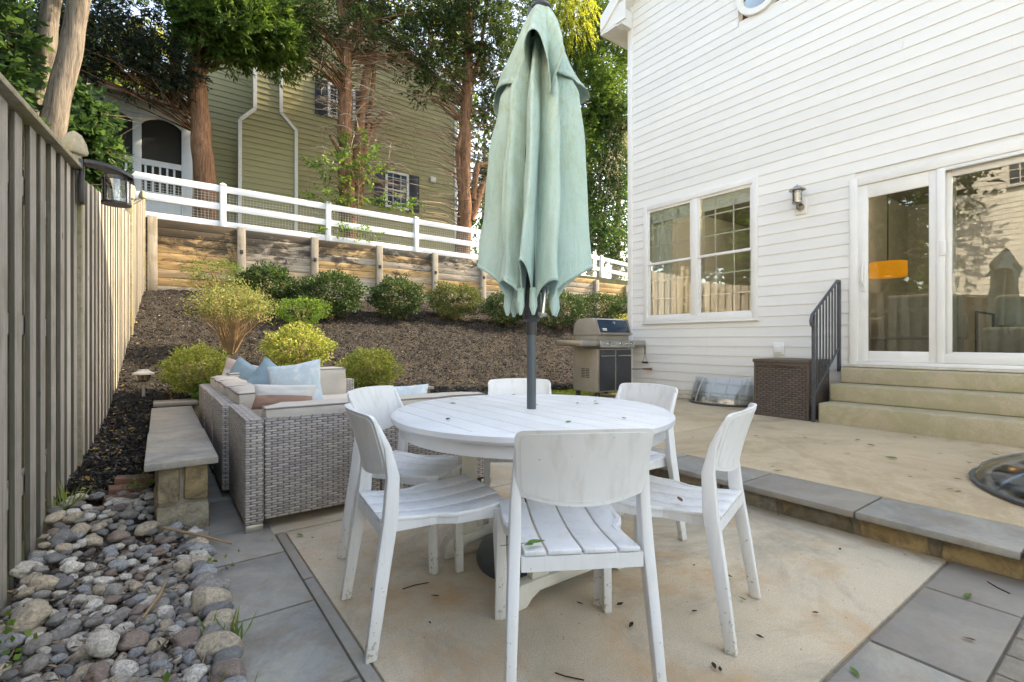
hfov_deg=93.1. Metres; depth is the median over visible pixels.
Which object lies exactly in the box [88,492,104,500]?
river rock
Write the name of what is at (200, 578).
river rock
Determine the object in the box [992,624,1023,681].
stone edging
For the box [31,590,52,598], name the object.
river rock
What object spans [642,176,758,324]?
window
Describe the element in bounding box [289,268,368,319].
hedge bush
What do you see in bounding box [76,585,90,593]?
river rock
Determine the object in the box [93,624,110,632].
river rock
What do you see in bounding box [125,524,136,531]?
river rock
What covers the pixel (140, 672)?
river rock
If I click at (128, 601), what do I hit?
gravel
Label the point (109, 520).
river rock
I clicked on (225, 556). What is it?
weed
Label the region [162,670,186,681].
weed
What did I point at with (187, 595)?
river rock
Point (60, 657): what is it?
river rock
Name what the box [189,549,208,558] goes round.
river rock
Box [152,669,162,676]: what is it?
river rock
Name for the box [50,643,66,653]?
river rock
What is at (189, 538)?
river rock
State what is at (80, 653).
river rock
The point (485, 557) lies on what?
umbrella base
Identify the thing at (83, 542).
river rock
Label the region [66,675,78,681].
river rock
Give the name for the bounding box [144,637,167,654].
river rock
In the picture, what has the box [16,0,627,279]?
sky
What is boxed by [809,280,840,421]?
handrail
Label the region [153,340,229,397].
lime shrub
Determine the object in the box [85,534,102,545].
river rock
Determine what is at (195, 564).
river rock
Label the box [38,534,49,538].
river rock
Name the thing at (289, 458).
wicker sofa
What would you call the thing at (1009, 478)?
fire pit
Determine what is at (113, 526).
river rock
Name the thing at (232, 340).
stemmy bush
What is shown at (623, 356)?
door
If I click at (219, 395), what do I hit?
wicker sofa
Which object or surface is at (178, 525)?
river rock
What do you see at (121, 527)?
river rock
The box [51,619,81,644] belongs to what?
river rock
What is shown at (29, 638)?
river rock
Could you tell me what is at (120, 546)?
river rock
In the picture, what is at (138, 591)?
river rock
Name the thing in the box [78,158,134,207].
fence lamp
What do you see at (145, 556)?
river rock
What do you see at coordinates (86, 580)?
river rock
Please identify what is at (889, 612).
patio
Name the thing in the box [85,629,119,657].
river rock
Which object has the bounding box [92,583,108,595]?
river rock
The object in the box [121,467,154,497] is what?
weed
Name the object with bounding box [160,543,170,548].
river rock
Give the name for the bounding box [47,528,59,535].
river rock
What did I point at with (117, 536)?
river rock
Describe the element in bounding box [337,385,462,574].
dining chair
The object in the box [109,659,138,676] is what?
river rock
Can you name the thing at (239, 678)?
river rock
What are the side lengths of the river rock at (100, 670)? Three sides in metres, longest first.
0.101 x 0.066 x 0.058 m
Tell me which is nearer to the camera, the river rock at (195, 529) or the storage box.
the river rock at (195, 529)
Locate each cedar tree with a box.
[156,0,316,220]
[268,0,446,238]
[367,0,531,253]
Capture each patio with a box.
[204,462,1023,681]
[590,393,1023,526]
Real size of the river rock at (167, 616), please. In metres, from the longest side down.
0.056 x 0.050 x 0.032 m
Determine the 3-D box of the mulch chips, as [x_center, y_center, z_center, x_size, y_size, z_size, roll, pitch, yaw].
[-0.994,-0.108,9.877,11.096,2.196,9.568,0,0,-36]
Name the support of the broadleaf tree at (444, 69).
on the ground
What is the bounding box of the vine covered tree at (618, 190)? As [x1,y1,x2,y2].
[587,82,627,279]
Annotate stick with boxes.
[141,577,168,619]
[163,526,231,543]
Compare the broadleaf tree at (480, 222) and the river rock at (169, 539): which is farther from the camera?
the broadleaf tree at (480, 222)
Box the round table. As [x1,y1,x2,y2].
[391,394,674,610]
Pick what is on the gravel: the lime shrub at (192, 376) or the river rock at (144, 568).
the river rock at (144, 568)
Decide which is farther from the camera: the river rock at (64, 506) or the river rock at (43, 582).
the river rock at (64, 506)
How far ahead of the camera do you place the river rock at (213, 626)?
1.70 m
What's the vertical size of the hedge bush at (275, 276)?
1.160 m
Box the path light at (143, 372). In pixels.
[132,369,154,396]
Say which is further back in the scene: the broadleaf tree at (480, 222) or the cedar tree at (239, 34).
the broadleaf tree at (480, 222)
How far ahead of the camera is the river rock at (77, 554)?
2.25 m
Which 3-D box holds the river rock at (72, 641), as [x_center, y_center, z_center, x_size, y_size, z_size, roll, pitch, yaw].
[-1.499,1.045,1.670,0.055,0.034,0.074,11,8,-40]
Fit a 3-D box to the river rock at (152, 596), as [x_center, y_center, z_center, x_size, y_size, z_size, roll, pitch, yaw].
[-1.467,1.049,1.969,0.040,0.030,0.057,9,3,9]
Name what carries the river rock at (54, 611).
on the gravel
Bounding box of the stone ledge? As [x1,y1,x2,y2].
[649,447,1023,579]
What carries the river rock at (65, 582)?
on the gravel
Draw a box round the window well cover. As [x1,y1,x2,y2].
[689,376,747,406]
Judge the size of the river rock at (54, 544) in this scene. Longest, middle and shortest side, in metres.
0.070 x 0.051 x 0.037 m
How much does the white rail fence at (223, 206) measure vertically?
2.027 m
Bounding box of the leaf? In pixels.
[850,666,859,676]
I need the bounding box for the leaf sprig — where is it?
[500,539,544,545]
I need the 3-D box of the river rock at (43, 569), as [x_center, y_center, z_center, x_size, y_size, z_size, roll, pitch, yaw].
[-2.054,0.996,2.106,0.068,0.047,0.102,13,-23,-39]
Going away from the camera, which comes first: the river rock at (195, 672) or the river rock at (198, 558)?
the river rock at (195, 672)
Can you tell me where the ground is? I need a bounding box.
[0,235,627,617]
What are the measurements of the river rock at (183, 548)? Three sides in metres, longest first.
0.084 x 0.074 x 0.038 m
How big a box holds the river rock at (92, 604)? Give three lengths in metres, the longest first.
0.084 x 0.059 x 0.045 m
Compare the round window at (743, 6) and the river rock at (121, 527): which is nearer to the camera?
the river rock at (121, 527)
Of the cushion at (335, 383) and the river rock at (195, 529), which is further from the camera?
the cushion at (335, 383)
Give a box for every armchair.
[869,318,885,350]
[882,293,967,351]
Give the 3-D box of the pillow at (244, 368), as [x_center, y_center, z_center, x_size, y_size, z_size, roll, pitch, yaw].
[-2.724,0.434,4.898,0.460,0.460,0.156,20,-7,25]
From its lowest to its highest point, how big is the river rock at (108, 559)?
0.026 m
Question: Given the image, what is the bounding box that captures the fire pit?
[969,452,1023,506]
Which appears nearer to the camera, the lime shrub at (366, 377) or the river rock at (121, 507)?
the river rock at (121, 507)
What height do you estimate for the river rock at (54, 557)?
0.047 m
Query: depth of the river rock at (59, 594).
1.95 m
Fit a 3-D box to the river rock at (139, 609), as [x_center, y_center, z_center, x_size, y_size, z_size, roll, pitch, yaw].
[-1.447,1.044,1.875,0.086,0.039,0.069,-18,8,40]
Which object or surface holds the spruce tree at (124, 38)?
on the ground
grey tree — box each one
[0,0,117,222]
[23,0,165,429]
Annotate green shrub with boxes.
[188,379,209,399]
[271,295,331,327]
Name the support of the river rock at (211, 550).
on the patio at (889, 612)
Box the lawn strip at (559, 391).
[485,386,616,395]
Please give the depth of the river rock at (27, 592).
1.95 m
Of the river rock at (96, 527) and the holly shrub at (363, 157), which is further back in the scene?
the holly shrub at (363, 157)
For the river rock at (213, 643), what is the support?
on the gravel
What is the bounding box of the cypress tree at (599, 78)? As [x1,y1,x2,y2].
[488,0,627,188]
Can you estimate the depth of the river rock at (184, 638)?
1.68 m
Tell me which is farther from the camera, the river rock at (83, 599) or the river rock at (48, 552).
the river rock at (48, 552)
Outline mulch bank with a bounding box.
[112,289,574,404]
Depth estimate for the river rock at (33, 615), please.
1.73 m
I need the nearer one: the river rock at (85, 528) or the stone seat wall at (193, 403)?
the river rock at (85, 528)
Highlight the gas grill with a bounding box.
[556,318,644,396]
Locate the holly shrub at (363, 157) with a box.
[299,127,424,242]
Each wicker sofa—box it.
[199,375,261,489]
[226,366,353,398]
[229,391,490,533]
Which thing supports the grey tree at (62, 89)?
on the ground
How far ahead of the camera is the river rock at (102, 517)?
2.68 m
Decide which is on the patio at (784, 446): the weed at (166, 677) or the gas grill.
the gas grill
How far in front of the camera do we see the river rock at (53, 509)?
2.67 m
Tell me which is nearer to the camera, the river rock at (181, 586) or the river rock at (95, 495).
the river rock at (181, 586)
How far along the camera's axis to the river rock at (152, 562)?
2.25 m
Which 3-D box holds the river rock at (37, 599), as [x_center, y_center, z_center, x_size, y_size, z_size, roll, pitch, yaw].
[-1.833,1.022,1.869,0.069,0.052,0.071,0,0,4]
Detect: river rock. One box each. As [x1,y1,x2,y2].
[0,624,5,634]
[0,632,15,637]
[0,636,7,649]
[0,646,9,656]
[0,655,9,663]
[0,663,11,674]
[0,669,18,680]
[4,633,25,650]
[6,601,51,634]
[7,561,43,578]
[8,606,21,615]
[10,607,22,617]
[15,584,27,591]
[16,587,34,598]
[18,598,32,605]
[19,572,41,585]
[19,653,50,677]
[21,632,53,655]
[21,673,40,681]
[22,598,48,606]
[25,627,45,639]
[25,632,43,643]
[27,550,43,559]
[28,557,47,564]
[28,565,48,574]
[28,575,58,592]
[28,677,44,681]
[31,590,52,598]
[35,646,51,654]
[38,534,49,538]
[38,542,50,548]
[42,672,57,681]
[43,552,66,563]
[44,510,65,523]
[44,550,55,555]
[45,613,66,626]
[47,506,62,513]
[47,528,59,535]
[47,653,67,666]
[48,529,73,542]
[48,609,59,618]
[50,539,64,548]
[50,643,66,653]
[51,590,67,597]
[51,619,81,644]
[52,522,65,529]
[53,664,73,677]
[54,543,72,552]
[54,574,66,578]
[55,576,74,589]
[59,556,77,564]
[59,559,84,574]
[60,503,69,508]
[60,550,70,555]
[62,511,82,524]
[65,508,80,515]
[66,634,86,652]
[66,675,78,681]
[67,493,88,500]
[67,646,92,663]
[69,500,86,509]
[69,594,86,607]
[69,613,81,619]
[70,523,91,536]
[71,551,82,557]
[72,543,79,549]
[73,660,91,672]
[73,662,92,678]
[74,517,87,523]
[74,532,84,540]
[76,538,88,547]
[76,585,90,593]
[77,595,99,603]
[80,504,91,509]
[80,576,93,584]
[81,548,95,557]
[81,616,103,628]
[83,506,102,516]
[83,661,109,681]
[84,513,95,520]
[84,562,98,572]
[84,599,103,611]
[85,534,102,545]
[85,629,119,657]
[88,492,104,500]
[90,522,107,532]
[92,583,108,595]
[93,506,104,511]
[93,576,114,584]
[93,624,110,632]
[96,514,108,519]
[96,528,108,535]
[99,518,112,522]
[100,605,116,613]
[102,544,117,556]
[102,658,113,666]
[103,501,112,505]
[103,557,116,562]
[103,568,116,576]
[103,583,123,602]
[103,595,122,604]
[105,505,116,510]
[105,511,116,516]
[105,550,118,557]
[107,523,120,529]
[107,530,130,542]
[107,559,128,571]
[107,674,122,681]
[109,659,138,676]
[110,497,134,508]
[110,606,131,620]
[111,514,119,520]
[112,621,134,635]
[114,503,127,511]
[115,490,129,495]
[115,543,124,549]
[117,524,126,530]
[117,555,126,559]
[117,629,149,650]
[118,509,139,519]
[118,573,132,581]
[120,539,134,544]
[123,519,133,525]
[124,552,133,558]
[124,579,135,585]
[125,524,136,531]
[126,559,138,566]
[127,536,135,541]
[127,647,145,658]
[128,544,137,551]
[128,581,142,591]
[128,604,147,617]
[128,677,141,681]
[130,498,140,502]
[130,568,139,575]
[132,593,148,603]
[133,500,146,506]
[133,547,148,558]
[133,668,149,676]
[134,506,144,511]
[134,521,157,535]
[134,574,144,580]
[134,614,157,627]
[134,625,146,629]
[135,675,161,681]
[136,588,145,594]
[138,513,145,519]
[138,564,149,572]
[139,598,154,606]
[140,553,151,559]
[141,488,153,493]
[142,505,154,513]
[142,545,155,552]
[143,493,153,500]
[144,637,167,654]
[145,572,156,581]
[145,595,157,599]
[146,500,153,505]
[146,529,157,535]
[146,559,158,566]
[146,587,162,595]
[147,514,153,520]
[147,597,169,613]
[147,651,167,664]
[148,567,161,573]
[148,659,173,673]
[149,633,158,641]
[150,546,168,556]
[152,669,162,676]
[153,534,167,543]
[153,575,163,584]
[155,605,173,618]
[156,577,176,588]
[158,624,170,631]
[159,536,176,544]
[159,613,174,619]
[159,619,172,627]
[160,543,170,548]
[161,568,174,576]
[163,522,183,534]
[164,592,177,602]
[166,625,182,637]
[167,531,182,539]
[171,550,179,556]
[172,559,191,574]
[172,584,188,591]
[173,626,200,650]
[175,613,192,620]
[175,620,185,628]
[176,542,194,554]
[176,554,190,561]
[177,607,191,614]
[180,591,192,600]
[180,663,207,681]
[181,649,197,665]
[183,526,203,538]
[183,600,190,606]
[185,531,209,542]
[185,537,208,543]
[187,542,216,555]
[187,564,216,581]
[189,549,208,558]
[189,571,216,590]
[190,555,213,563]
[190,587,231,615]
[191,560,207,571]
[193,577,230,590]
[193,630,242,660]
[199,600,233,619]
[201,608,236,627]
[202,621,230,634]
[209,657,245,681]
[212,646,242,665]
[223,675,246,681]
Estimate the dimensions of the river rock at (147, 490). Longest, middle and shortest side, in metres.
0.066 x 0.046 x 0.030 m
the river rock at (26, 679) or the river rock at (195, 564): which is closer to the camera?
the river rock at (26, 679)
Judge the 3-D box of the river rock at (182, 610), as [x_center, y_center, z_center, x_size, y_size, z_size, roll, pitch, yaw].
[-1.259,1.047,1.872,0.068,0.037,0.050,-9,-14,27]
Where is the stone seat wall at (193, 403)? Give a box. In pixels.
[153,386,433,419]
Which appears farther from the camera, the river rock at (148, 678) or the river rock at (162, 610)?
the river rock at (162, 610)
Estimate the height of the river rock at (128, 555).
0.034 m
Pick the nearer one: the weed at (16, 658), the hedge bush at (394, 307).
the weed at (16, 658)
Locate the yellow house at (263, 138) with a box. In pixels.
[169,0,457,251]
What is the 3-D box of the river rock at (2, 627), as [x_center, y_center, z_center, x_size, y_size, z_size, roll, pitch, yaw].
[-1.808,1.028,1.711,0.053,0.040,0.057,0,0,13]
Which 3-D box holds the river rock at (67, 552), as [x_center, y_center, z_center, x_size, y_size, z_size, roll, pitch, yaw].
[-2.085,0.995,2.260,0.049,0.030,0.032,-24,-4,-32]
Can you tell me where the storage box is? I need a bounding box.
[753,358,830,420]
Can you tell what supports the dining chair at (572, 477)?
on the patio at (889, 612)
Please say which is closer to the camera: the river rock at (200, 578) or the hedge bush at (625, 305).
the river rock at (200, 578)
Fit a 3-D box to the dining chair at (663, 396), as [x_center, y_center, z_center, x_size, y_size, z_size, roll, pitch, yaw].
[0.584,0.659,2.653,0.579,0.822,0.480,0,0,-35]
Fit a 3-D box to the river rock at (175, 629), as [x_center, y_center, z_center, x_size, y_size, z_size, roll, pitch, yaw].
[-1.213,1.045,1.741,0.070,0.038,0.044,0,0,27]
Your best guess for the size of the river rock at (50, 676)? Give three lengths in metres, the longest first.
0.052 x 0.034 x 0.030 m
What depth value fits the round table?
2.05 m
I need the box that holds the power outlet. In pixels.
[773,343,783,354]
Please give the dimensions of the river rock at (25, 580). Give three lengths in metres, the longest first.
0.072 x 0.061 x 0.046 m
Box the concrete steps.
[819,367,1023,447]
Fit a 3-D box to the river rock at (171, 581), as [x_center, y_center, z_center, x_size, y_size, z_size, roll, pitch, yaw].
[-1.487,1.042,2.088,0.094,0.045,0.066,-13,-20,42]
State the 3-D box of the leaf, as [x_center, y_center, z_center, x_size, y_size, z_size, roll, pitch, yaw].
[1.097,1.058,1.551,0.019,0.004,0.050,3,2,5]
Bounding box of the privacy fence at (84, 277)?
[0,72,146,610]
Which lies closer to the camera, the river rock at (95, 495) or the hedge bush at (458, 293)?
the river rock at (95, 495)
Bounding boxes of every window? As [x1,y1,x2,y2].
[328,82,354,123]
[385,169,408,210]
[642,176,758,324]
[735,0,776,16]
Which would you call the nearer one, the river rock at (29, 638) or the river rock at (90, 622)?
the river rock at (29, 638)
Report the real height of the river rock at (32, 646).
0.049 m
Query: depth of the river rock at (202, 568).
2.14 m
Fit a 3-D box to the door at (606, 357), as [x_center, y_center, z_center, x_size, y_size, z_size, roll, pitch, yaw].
[1.538,0.465,7.786,0.386,0.670,0.058,0,0,-36]
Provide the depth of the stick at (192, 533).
2.50 m
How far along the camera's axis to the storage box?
5.81 m
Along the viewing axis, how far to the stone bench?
2.76 m
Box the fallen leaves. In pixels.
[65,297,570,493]
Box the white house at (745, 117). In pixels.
[600,0,1023,404]
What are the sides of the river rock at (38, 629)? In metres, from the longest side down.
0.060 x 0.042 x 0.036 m
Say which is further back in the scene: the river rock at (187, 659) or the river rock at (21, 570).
the river rock at (21, 570)
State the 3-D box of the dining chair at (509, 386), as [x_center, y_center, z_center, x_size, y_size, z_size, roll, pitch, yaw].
[0.058,0.659,2.952,0.480,0.822,0.579,0,0,-2]
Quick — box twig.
[555,672,583,680]
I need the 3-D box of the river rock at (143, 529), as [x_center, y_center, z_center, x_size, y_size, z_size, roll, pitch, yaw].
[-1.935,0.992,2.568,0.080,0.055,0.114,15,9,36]
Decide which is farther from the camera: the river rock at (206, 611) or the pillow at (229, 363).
the pillow at (229, 363)
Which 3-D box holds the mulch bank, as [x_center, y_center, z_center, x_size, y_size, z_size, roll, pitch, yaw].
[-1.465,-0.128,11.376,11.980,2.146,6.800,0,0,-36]
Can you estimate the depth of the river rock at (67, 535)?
2.38 m
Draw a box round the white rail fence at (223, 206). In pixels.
[117,169,627,279]
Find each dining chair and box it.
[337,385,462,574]
[340,403,506,663]
[483,378,565,526]
[494,427,666,681]
[558,383,686,540]
[593,403,760,656]
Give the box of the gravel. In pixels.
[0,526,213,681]
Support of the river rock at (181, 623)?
on the gravel
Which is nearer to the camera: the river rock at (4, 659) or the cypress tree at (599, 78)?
the river rock at (4, 659)
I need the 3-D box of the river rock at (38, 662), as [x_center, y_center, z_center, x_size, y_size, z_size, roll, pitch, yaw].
[-1.513,1.026,1.536,0.063,0.044,0.074,3,8,34]
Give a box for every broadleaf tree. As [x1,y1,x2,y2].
[4,0,131,87]
[84,14,169,95]
[388,1,480,134]
[457,92,495,254]
[584,88,627,278]
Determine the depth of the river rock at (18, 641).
1.64 m
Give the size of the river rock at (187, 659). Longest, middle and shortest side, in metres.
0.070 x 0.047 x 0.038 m
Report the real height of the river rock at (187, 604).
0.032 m
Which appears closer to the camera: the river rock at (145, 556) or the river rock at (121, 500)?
the river rock at (145, 556)
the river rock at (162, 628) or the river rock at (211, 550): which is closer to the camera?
the river rock at (162, 628)
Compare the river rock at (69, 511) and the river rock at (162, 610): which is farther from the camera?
the river rock at (69, 511)
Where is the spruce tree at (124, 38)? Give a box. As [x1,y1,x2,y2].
[0,0,227,192]
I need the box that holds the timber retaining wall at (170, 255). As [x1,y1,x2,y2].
[145,215,627,318]
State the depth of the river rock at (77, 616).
1.83 m
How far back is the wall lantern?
6.26 m
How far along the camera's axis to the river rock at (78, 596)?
1.95 m
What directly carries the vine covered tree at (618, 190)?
on the ground
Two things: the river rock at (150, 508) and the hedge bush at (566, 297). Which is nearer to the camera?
the river rock at (150, 508)
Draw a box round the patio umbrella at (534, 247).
[477,0,592,408]
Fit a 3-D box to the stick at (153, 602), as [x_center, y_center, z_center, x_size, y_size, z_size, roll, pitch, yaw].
[-1.390,1.004,1.905,0.021,0.023,0.292,0,0,-20]
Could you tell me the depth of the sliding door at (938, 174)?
5.25 m
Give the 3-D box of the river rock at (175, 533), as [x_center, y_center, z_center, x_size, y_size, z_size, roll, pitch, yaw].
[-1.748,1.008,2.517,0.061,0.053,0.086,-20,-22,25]
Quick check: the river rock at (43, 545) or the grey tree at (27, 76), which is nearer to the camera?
the river rock at (43, 545)
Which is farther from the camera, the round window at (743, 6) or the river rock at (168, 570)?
the round window at (743, 6)
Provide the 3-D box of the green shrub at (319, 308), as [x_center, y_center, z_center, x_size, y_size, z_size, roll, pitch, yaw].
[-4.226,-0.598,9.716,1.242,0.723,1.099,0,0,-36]
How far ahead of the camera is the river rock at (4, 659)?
1.56 m
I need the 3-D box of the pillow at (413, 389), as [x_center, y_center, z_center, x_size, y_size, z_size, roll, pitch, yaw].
[-0.924,0.518,3.998,0.460,0.340,0.136,-3,-30,-2]
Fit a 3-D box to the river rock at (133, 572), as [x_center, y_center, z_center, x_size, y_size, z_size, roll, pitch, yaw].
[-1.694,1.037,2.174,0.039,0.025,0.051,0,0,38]
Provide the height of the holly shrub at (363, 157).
3.713 m
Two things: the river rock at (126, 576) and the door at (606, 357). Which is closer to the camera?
the river rock at (126, 576)
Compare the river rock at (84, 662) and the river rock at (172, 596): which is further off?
the river rock at (172, 596)
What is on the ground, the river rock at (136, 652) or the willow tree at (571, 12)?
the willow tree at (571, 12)
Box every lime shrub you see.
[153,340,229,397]
[256,320,339,365]
[334,345,404,387]
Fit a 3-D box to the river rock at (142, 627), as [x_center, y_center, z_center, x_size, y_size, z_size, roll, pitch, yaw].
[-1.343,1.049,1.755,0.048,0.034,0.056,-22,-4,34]
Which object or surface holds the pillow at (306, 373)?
on the wicker sofa at (219, 395)
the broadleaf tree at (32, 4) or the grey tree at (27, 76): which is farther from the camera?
the broadleaf tree at (32, 4)
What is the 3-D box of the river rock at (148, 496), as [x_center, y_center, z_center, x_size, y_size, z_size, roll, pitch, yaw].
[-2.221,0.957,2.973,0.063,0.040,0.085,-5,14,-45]
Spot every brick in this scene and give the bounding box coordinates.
[102,491,144,509]
[107,483,148,494]
[114,474,153,485]
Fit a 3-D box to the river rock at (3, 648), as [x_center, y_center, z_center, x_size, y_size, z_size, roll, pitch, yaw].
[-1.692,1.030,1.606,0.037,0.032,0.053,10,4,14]
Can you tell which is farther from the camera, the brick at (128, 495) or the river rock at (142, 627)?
the brick at (128, 495)
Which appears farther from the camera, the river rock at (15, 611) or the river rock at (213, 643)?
the river rock at (15, 611)
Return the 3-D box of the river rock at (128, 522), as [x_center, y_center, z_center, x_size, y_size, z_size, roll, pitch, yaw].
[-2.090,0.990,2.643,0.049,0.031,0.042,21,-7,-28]
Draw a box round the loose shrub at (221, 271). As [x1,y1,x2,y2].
[180,257,247,291]
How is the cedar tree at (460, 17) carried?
on the ground
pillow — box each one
[222,357,258,374]
[229,356,257,379]
[247,356,275,384]
[251,384,315,409]
[267,359,322,399]
[395,384,427,394]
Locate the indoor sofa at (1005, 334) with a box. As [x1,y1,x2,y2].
[975,294,1023,352]
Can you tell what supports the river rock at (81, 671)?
on the gravel
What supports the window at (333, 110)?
in the yellow house at (263, 138)
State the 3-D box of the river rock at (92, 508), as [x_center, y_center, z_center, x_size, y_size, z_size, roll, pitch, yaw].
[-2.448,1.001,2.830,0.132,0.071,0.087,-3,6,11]
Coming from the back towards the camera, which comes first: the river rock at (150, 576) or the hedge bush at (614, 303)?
the hedge bush at (614, 303)
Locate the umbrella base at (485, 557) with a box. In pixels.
[476,498,582,582]
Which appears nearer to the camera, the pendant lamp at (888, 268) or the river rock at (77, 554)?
the river rock at (77, 554)
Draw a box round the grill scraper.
[642,346,647,362]
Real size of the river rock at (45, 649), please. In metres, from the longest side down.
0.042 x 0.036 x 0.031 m
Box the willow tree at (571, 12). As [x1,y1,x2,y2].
[479,0,601,166]
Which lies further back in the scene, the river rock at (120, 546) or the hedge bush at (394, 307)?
the hedge bush at (394, 307)
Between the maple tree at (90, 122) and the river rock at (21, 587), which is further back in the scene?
the maple tree at (90, 122)
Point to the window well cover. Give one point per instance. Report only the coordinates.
(692, 398)
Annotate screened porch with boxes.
[81,76,191,216]
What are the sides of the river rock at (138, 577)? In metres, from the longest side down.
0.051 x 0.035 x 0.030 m
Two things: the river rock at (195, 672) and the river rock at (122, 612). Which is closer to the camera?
the river rock at (195, 672)
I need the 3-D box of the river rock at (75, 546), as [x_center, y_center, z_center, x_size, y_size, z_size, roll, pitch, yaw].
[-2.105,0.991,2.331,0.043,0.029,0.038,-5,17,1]
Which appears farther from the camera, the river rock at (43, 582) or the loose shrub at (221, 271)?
the loose shrub at (221, 271)
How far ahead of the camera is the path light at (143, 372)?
5.50 m
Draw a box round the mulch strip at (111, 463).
[56,403,154,505]
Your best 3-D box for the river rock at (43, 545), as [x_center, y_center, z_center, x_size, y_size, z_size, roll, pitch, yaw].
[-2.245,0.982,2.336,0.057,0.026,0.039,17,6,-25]
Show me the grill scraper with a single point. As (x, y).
(644, 355)
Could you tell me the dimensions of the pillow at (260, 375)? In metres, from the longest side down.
0.460 x 0.460 x 0.156 m
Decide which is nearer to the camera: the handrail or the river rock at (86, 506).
the river rock at (86, 506)
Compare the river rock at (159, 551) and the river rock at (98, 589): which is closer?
the river rock at (98, 589)
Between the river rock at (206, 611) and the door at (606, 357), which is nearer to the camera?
the river rock at (206, 611)
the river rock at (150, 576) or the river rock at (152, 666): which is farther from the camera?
the river rock at (150, 576)
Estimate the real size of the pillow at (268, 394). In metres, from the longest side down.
0.400 x 0.170 x 0.117 m
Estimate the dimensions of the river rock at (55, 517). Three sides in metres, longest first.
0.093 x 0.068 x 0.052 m
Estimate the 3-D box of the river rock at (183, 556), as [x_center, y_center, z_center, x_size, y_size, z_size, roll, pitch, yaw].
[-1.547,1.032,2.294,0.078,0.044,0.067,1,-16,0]
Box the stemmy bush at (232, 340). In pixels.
[173,272,285,353]
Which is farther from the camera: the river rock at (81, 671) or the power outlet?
the power outlet
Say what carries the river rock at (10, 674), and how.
on the gravel
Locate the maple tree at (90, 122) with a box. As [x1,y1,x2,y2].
[66,76,154,199]
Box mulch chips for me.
[56,288,574,504]
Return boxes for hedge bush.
[235,260,299,313]
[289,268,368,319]
[364,272,430,319]
[420,280,486,319]
[477,290,522,326]
[539,290,594,328]
[567,291,624,319]
[602,292,627,319]
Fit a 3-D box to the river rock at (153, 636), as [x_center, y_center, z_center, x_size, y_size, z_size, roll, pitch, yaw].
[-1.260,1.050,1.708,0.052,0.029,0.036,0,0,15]
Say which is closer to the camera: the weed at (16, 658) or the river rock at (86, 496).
the weed at (16, 658)
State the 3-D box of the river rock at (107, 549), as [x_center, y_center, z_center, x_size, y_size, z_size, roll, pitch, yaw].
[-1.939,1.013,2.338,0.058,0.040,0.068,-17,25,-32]
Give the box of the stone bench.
[144,406,217,534]
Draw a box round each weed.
[0,610,48,634]
[0,629,37,668]
[45,477,95,509]
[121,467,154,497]
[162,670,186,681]
[179,548,239,572]
[196,605,256,639]
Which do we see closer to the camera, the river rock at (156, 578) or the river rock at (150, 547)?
the river rock at (156, 578)
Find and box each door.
[598,349,615,390]
[615,349,631,389]
[849,140,1023,369]
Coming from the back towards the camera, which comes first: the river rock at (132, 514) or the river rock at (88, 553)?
the river rock at (132, 514)
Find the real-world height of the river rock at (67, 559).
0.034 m
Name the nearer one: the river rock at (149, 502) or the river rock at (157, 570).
the river rock at (157, 570)
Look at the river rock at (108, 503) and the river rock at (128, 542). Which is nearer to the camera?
the river rock at (128, 542)
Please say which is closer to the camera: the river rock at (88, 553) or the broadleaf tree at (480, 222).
the river rock at (88, 553)
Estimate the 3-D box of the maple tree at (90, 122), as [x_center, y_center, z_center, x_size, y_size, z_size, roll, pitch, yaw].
[-6.687,-2.201,7.362,2.112,3.951,2.037,0,0,-36]
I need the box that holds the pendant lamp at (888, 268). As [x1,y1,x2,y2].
[869,194,907,278]
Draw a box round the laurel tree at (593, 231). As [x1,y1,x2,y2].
[582,39,627,276]
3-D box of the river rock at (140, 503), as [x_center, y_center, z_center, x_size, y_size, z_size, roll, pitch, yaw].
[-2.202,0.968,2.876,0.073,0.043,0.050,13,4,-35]

